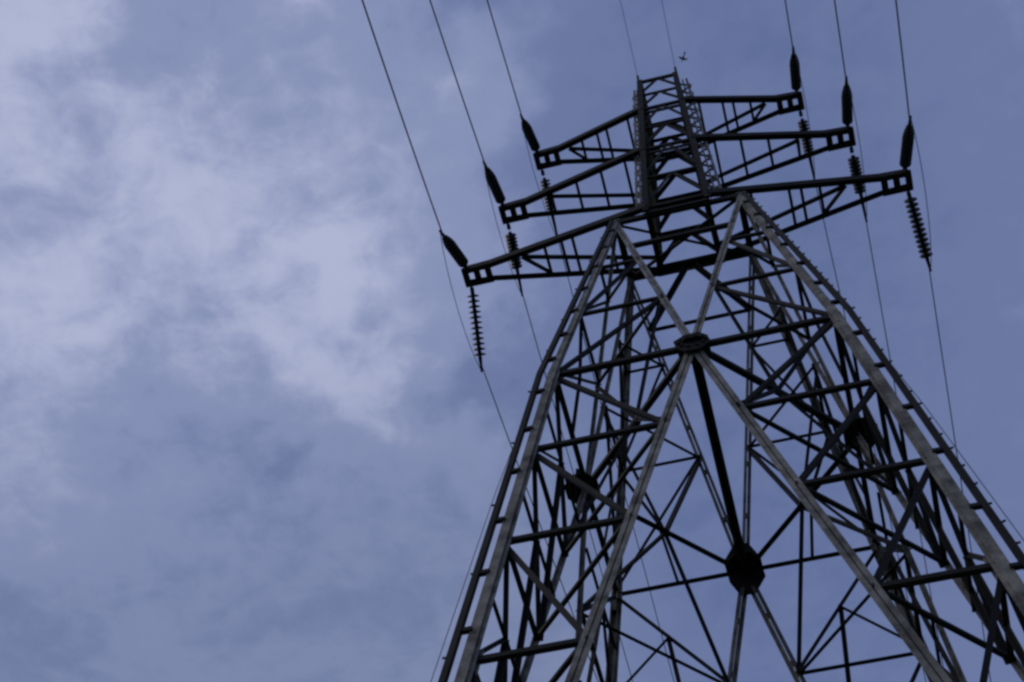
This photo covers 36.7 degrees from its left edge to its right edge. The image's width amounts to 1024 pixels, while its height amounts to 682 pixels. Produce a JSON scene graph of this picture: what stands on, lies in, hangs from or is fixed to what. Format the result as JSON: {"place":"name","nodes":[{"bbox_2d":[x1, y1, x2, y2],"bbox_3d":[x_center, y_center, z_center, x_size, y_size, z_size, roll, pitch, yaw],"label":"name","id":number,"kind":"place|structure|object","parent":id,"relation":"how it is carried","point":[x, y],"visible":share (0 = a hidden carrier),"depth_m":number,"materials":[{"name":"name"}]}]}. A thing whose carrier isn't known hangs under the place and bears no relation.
{"place":"outdoors","nodes":[
{"label":"outdoors","id":0,"kind":"place"},
{"bbox_2d":[0,0,1023,681],"label":"sky","id":1,"kind":"structure","parent":0,"point":[252,429],"materials":[{"name":"blue"}]},
{"bbox_3d":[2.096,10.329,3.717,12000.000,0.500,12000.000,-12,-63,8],"label":"ground","id":2,"kind":"structure","parent":0,"visible":0},
{"bbox_2d":[430,67,1023,681],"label":"transmission tower","id":3,"kind":"structure","parent":2,"relation":"on","point":[744,573],"depth_m":19.38,"materials":[{"name":"metal"}]},
{"bbox_2d":[439,230,467,266],"bbox_3d":[-0.989,-1.548,26.053,0.198,0.198,1.572,-15,-23,10],"label":"insulator string","id":4,"kind":"object","parent":3,"relation":"attached to","point":[455,252],"visible":1,"depth_m":26.02,"materials":[{"name":"ceramic"}]},
{"bbox_2d":[361,0,441,230],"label":"conductor","id":5,"kind":"object","parent":4,"relation":"attached to","point":[400,111],"visible":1,"depth_m":22.26,"materials":[{"name":"metal"}]},
{"bbox_2d":[467,287,485,371],"bbox_3d":[-0.620,-0.227,27.015,0.224,0.224,1.572,-6,-82,5],"label":"insulator string","id":6,"kind":"object","parent":3,"relation":"attached to","point":[476,328],"visible":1,"depth_m":26.96,"materials":[{"name":"ceramic"}]},
{"bbox_2d":[440,232,480,369],"bbox_3d":[-0.882,-0.620,26.214,0.062,0.528,2.965,-10,-62,7],"label":"jumper wire","id":7,"kind":"object","parent":6,"relation":"hanging from","point":[455,300],"visible":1,"depth_m":25.91,"materials":[{"name":"metal"}]},
{"bbox_2d":[482,366,598,681],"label":"conductor","id":8,"kind":"object","parent":6,"relation":"attached to","point":[530,498],"visible":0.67,"depth_m":27.44,"materials":[{"name":"metal"}]},
{"bbox_2d":[482,161,505,204],"bbox_3d":[-0.336,-2.863,28.082,0.198,0.198,1.573,-12,-27,8],"label":"insulator string","id":9,"kind":"object","parent":3,"relation":"attached to","point":[496,189],"visible":0.99,"depth_m":28.05,"materials":[{"name":"ceramic"}]},
{"bbox_2d":[429,0,483,160],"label":"conductor","id":10,"kind":"object","parent":9,"relation":"attached to","point":[456,79],"visible":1,"depth_m":25.45,"materials":[{"name":"metal"}]},
{"bbox_2d":[505,224,522,296],"bbox_3d":[0.059,-1.556,29.250,0.224,0.224,1.573,-8,-64,7],"label":"insulator string","id":11,"kind":"object","parent":3,"relation":"attached to","point":[511,242],"visible":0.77,"depth_m":29.11,"materials":[{"name":"ceramic"}]},
{"bbox_2d":[484,165,521,294],"bbox_3d":[-0.177,-2.021,28.488,0.062,0.858,3.140,-10,-62,7],"label":"jumper wire","id":12,"kind":"object","parent":11,"relation":"hanging from","point":[498,228],"visible":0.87,"depth_m":28.13,"materials":[{"name":"metal"}]},
{"bbox_2d":[523,296,632,681],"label":"conductor","id":13,"kind":"object","parent":11,"relation":"attached to","point":[570,464],"visible":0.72,"depth_m":31.08,"materials":[{"name":"metal"}]},
{"bbox_2d":[520,114,539,151],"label":"insulator string","id":14,"kind":"object","parent":3,"relation":"attached to","point":[532,140],"visible":0.98,"depth_m":29.96,"materials":[{"name":"ceramic"}]},
{"bbox_2d":[487,0,521,113],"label":"conductor","id":15,"kind":"object","parent":14,"relation":"attached to","point":[503,55],"visible":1,"depth_m":27.58,"materials":[{"name":"metal"}]},
{"bbox_2d":[539,170,557,234],"bbox_3d":[0.765,-2.757,31.101,0.224,0.224,1.570,-11,-71,8],"label":"insulator string","id":16,"kind":"object","parent":3,"relation":"hanging from","point":[544,185],"visible":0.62,"depth_m":31.01,"materials":[{"name":"ceramic"}]},
{"bbox_2d":[521,117,555,235],"bbox_3d":[0.527,-3.163,30.314,0.062,0.793,3.046,-12,-63,8],"label":"jumper wire","id":17,"kind":"object","parent":16,"relation":"hanging from","point":[534,174],"visible":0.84,"depth_m":29.94,"materials":[{"name":"metal"}]},
{"bbox_2d":[559,243,673,681],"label":"conductor","id":18,"kind":"object","parent":16,"relation":"attached to","point":[617,468],"visible":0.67,"depth_m":33.63,"materials":[{"name":"metal"}]},
{"bbox_2d":[620,0,637,75],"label":"earth wire","id":19,"kind":"object","parent":3,"relation":"attached to","point":[628,36],"visible":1,"depth_m":30.93,"materials":[{"name":"metal"}]},
{"bbox_2d":[661,0,674,65],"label":"earth wire","id":20,"kind":"object","parent":3,"relation":"attached to","point":[667,30],"visible":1,"depth_m":30.88,"materials":[{"name":"metal"}]},
{"bbox_2d":[789,46,800,90],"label":"insulator string","id":21,"kind":"object","parent":3,"relation":"attached to","point":[795,75],"visible":0.97,"depth_m":29.21,"materials":[{"name":"ceramic"}]},
{"bbox_2d":[785,0,792,46],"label":"conductor","id":22,"kind":"object","parent":21,"relation":"attached to","point":[788,23],"visible":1,"depth_m":27.96,"materials":[{"name":"metal"}]},
{"bbox_2d":[797,111,814,178],"bbox_3d":[5.824,-3.854,30.394,0.224,0.224,1.576,-13,-67,9],"label":"insulator string","id":23,"kind":"object","parent":3,"relation":"attached to","point":[806,143],"visible":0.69,"depth_m":30.31,"materials":[{"name":"ceramic"}]},
{"bbox_2d":[793,49,814,172],"bbox_3d":[5.644,-4.309,29.615,0.062,0.850,3.115,-12,-63,9],"label":"jumper wire","id":24,"kind":"object","parent":23,"relation":"hanging from","point":[806,108],"visible":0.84,"depth_m":29.19,"materials":[{"name":"metal"}]},
{"bbox_2d":[816,188,925,681],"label":"conductor","id":25,"kind":"object","parent":23,"relation":"attached to","point":[845,318],"visible":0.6,"depth_m":31.58,"materials":[{"name":"metal"}]},
{"bbox_2d":[841,76,852,125],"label":"insulator string","id":26,"kind":"object","parent":3,"relation":"attached to","point":[847,109],"visible":0.98,"depth_m":27.12,"materials":[{"name":"ceramic"}]},
{"bbox_2d":[834,0,845,76],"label":"conductor","id":27,"kind":"object","parent":26,"relation":"attached to","point":[840,38],"visible":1,"depth_m":25.58,"materials":[{"name":"metal"}]},
{"bbox_2d":[847,148,867,221],"bbox_3d":[6.360,-2.891,28.288,0.224,0.224,1.573,-14,-66,9],"label":"insulator string","id":28,"kind":"object","parent":3,"relation":"attached to","point":[855,167],"visible":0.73,"depth_m":28.15,"materials":[{"name":"ceramic"}]},
{"bbox_2d":[846,79,866,220],"bbox_3d":[6.182,-3.375,27.522,0.062,0.831,3.149,-12,-63,9],"label":"jumper wire","id":29,"kind":"object","parent":28,"relation":"hanging from","point":[860,148],"visible":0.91,"depth_m":27.15,"materials":[{"name":"metal"}]},
{"bbox_2d":[866,222,943,666],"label":"conductor","id":30,"kind":"object","parent":28,"relation":"attached to","point":[895,388],"visible":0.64,"depth_m":29.57,"materials":[{"name":"metal"}]},
{"bbox_2d":[899,115,913,168],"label":"insulator string","id":31,"kind":"object","parent":3,"relation":"attached to","point":[907,144],"visible":0.99,"depth_m":24.93,"materials":[{"name":"ceramic"}]},
{"bbox_2d":[895,0,909,116],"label":"conductor","id":32,"kind":"object","parent":31,"relation":"attached to","point":[902,57],"visible":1,"depth_m":23.04,"materials":[{"name":"metal"}]},
{"bbox_2d":[904,192,932,271],"bbox_3d":[6.885,-1.873,26.072,0.224,0.224,1.573,-18,-69,11],"label":"insulator string","id":33,"kind":"object","parent":3,"relation":"attached to","point":[921,238],"visible":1,"depth_m":26.02,"materials":[{"name":"ceramic"}]},
{"bbox_2d":[911,119,931,269],"bbox_3d":[6.739,-2.366,25.301,0.062,0.761,3.141,-13,-63,9],"label":"jumper wire","id":34,"kind":"object","parent":33,"relation":"hanging from","point":[924,187],"visible":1,"depth_m":24.92,"materials":[{"name":"metal"}]},
{"bbox_2d":[929,271,990,681],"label":"conductor","id":35,"kind":"object","parent":33,"relation":"attached to","point":[951,420],"visible":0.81,"depth_m":27.27,"materials":[{"name":"metal"}]}
]}

